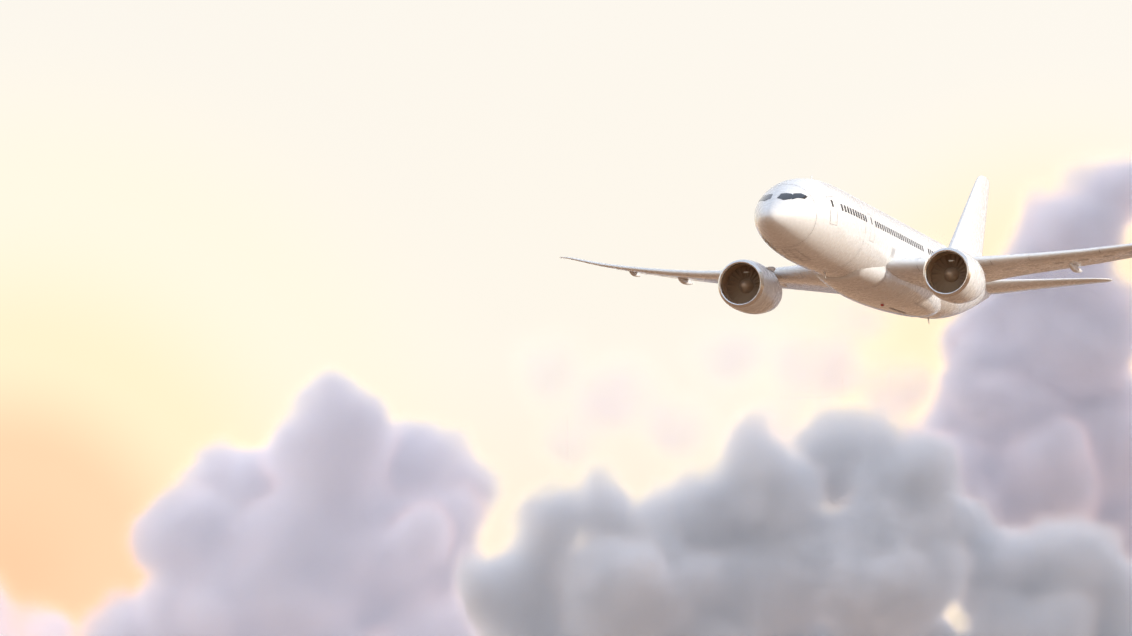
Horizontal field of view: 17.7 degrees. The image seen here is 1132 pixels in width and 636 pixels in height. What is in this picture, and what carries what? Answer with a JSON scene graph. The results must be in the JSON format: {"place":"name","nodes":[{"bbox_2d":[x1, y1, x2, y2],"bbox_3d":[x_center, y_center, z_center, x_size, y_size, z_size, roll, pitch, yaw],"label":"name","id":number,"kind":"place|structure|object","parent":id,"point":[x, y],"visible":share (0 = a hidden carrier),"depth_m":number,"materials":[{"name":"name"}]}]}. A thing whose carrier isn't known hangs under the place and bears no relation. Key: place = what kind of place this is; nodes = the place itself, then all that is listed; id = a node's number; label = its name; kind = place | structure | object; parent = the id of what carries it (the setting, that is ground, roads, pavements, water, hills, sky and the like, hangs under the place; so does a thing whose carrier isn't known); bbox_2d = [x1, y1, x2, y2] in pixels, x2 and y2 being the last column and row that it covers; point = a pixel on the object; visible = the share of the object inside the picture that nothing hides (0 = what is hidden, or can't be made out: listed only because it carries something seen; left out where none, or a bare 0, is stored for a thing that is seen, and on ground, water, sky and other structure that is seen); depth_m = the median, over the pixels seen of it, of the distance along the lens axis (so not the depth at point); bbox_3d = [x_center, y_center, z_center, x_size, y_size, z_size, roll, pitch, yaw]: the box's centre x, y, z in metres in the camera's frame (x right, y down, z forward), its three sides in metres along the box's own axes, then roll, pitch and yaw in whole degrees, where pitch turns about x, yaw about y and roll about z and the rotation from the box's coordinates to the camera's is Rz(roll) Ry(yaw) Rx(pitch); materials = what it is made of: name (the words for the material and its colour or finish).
{"place":"outdoors","nodes":[
{"label":"outdoors","id":0,"kind":"place"},
{"bbox_2d":[0,0,1131,635],"label":"sky","id":1,"kind":"structure","parent":0,"point":[297,338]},
{"bbox_2d":[559,175,1131,323],"bbox_3d":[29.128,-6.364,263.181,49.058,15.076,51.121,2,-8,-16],"label":"airplane","id":2,"kind":"object","parent":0,"point":[826,237],"visible":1,"depth_m":249.60,"materials":[{"name":"white paint"}]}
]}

